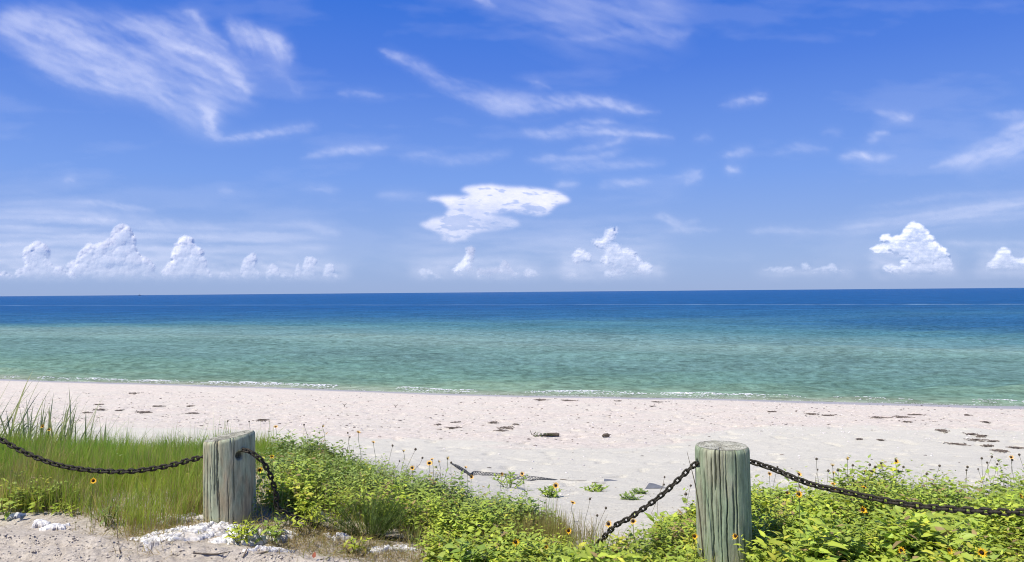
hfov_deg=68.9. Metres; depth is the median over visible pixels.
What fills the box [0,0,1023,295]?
sky
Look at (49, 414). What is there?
reed clump
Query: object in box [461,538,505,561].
broad leaved plant
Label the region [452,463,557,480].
driftwood
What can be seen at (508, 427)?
seaweed clump
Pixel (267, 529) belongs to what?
leafy plant
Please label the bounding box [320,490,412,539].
feathery bush
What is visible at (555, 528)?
dry grass
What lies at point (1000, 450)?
seaweed clump
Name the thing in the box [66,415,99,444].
reed clump
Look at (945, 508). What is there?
chain
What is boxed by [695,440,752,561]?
wooden post
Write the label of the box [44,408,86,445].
reed clump
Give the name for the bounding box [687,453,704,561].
dead reed blade
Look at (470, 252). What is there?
cloud
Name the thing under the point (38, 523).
rock
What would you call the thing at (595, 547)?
leafy plant
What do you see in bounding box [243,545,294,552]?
rock
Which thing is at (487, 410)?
beach litter
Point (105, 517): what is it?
leafy plant
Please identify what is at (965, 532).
leafy ground cover
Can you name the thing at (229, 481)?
wooden post
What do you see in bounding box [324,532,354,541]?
rock
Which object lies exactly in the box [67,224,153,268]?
cloud
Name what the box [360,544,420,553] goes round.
white rubble
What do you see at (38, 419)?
reed clump
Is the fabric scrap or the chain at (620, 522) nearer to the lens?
the chain at (620, 522)
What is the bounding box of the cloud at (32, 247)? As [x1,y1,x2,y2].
[23,242,60,269]
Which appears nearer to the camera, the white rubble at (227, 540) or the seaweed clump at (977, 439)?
the white rubble at (227, 540)
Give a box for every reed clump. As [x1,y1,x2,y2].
[0,370,63,437]
[0,376,37,429]
[0,382,31,436]
[3,402,56,444]
[10,388,78,441]
[23,394,89,440]
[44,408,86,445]
[48,391,102,441]
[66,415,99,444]
[85,406,124,443]
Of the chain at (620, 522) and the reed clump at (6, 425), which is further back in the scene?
the reed clump at (6, 425)
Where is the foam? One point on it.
(271, 383)
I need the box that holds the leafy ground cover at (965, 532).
[0,426,1023,561]
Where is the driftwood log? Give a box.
[530,431,558,436]
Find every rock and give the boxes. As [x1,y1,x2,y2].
[30,519,50,528]
[39,523,70,530]
[140,536,161,550]
[205,521,228,528]
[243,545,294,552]
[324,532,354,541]
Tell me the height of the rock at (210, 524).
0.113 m
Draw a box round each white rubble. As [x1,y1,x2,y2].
[130,522,240,540]
[208,529,298,545]
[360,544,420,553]
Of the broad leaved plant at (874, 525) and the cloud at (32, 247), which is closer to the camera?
the broad leaved plant at (874, 525)
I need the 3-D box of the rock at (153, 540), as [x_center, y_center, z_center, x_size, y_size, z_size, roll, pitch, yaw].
[-1.949,1.433,4.048,0.145,0.102,0.068,0,-1,0]
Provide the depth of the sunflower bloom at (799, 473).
4.01 m
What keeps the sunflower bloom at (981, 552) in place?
on the sand beach
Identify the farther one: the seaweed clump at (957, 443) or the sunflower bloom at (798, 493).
the seaweed clump at (957, 443)
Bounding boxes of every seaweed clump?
[497,426,514,428]
[891,415,914,417]
[943,442,970,445]
[963,438,989,441]
[992,449,1008,452]
[1008,446,1023,448]
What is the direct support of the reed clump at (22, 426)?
on the sand beach
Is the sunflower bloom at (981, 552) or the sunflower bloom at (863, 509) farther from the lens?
the sunflower bloom at (863, 509)
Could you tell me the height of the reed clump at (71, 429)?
0.647 m
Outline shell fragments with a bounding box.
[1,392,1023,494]
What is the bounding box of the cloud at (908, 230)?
[872,222,946,266]
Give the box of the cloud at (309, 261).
[305,258,315,264]
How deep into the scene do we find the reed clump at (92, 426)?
6.50 m
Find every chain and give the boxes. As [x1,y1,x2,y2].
[0,437,202,474]
[240,447,698,554]
[750,459,1023,515]
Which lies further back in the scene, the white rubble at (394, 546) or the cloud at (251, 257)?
the cloud at (251, 257)
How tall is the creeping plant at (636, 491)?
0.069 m
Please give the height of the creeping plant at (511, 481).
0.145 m
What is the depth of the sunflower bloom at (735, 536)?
3.90 m
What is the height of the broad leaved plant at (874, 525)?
0.273 m
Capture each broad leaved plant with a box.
[425,533,493,561]
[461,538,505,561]
[767,505,846,546]
[839,512,893,549]
[897,535,963,561]
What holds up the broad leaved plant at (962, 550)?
on the sand beach
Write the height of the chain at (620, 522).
0.694 m
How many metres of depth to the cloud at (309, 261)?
11482.01 m
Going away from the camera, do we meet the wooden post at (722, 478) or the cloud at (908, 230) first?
the wooden post at (722, 478)
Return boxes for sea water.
[0,288,1023,405]
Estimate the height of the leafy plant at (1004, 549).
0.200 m
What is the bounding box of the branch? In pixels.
[193,545,248,554]
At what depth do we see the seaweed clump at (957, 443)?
12.38 m
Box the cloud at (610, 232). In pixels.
[574,229,632,262]
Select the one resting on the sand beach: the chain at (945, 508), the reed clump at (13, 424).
the reed clump at (13, 424)
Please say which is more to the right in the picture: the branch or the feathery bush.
the feathery bush
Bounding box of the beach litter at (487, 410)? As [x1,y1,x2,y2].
[19,391,1020,469]
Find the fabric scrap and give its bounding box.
[645,483,665,488]
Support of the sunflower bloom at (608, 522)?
on the sand beach
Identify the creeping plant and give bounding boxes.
[491,470,527,487]
[538,485,562,496]
[579,482,609,491]
[619,490,642,499]
[631,487,648,493]
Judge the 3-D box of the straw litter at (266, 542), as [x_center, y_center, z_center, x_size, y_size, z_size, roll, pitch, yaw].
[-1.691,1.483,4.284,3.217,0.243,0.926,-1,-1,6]
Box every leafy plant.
[0,487,29,519]
[8,480,59,505]
[97,505,118,527]
[223,520,262,542]
[250,517,285,544]
[286,503,331,532]
[339,536,372,553]
[586,543,616,561]
[750,554,781,561]
[968,539,1015,561]
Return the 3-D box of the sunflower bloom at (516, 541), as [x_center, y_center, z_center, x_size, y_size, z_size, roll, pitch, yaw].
[0.023,1.499,4.027,0.052,0.231,0.014,0,-1,-23]
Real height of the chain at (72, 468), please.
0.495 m
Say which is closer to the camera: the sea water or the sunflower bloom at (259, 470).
the sunflower bloom at (259, 470)
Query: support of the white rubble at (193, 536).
on the sand beach
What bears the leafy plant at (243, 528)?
on the sand beach
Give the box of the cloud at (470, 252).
[457,247,473,268]
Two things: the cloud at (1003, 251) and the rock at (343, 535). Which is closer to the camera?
the rock at (343, 535)
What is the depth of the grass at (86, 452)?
4.88 m
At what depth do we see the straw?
4.22 m
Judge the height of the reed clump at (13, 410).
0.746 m
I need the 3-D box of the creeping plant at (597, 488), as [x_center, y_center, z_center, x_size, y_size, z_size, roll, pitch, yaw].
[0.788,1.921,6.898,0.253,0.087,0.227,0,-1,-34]
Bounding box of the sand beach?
[0,379,1023,561]
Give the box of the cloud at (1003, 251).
[996,248,1023,262]
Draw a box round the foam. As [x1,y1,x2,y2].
[2,376,1023,405]
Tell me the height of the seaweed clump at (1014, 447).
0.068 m
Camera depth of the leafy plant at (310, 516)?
4.39 m
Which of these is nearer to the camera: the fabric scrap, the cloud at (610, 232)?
the fabric scrap
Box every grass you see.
[0,414,1023,561]
[45,467,1023,561]
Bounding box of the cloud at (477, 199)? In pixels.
[426,185,567,234]
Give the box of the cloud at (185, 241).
[164,236,205,271]
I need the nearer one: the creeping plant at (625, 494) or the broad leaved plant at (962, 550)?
the broad leaved plant at (962, 550)
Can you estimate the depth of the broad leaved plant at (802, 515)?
4.37 m
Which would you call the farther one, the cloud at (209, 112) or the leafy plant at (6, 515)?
the cloud at (209, 112)
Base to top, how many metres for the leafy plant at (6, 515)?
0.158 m
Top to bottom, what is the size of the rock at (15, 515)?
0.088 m
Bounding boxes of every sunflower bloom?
[90,477,96,518]
[256,468,262,520]
[512,538,518,558]
[605,520,610,547]
[630,518,638,560]
[692,533,697,558]
[732,533,739,559]
[795,490,802,502]
[797,472,803,558]
[860,506,865,543]
[976,547,986,561]
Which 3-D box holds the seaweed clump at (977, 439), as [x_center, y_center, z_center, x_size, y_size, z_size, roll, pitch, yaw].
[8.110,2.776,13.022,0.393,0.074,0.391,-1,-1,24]
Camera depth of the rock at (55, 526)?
4.25 m
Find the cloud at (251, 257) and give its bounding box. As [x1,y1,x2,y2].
[243,254,255,267]
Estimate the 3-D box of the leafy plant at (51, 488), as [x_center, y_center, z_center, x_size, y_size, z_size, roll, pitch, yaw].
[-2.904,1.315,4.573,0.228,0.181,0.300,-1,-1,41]
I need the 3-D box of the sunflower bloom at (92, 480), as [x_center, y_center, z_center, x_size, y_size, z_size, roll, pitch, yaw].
[-2.436,1.280,4.332,0.048,0.282,0.032,-1,-1,29]
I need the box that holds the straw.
[130,511,592,552]
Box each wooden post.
[203,430,255,524]
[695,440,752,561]
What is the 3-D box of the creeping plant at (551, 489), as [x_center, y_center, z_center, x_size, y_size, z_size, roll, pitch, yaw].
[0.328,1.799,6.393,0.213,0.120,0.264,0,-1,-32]
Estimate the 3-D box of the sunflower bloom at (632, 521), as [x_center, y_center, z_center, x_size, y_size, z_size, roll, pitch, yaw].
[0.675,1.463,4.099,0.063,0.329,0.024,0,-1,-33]
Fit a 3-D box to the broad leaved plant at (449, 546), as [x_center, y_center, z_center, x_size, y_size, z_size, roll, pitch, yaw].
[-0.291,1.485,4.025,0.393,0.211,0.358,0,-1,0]
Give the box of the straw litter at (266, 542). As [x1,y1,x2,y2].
[1,509,432,561]
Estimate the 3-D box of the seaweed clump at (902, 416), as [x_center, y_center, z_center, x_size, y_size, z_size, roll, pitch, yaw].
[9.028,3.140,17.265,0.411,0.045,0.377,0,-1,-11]
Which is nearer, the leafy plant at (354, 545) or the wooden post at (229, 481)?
the leafy plant at (354, 545)
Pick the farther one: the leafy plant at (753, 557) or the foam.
the foam
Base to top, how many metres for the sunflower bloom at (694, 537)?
0.264 m
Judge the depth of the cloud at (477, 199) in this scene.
9998.82 m
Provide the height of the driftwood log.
0.121 m

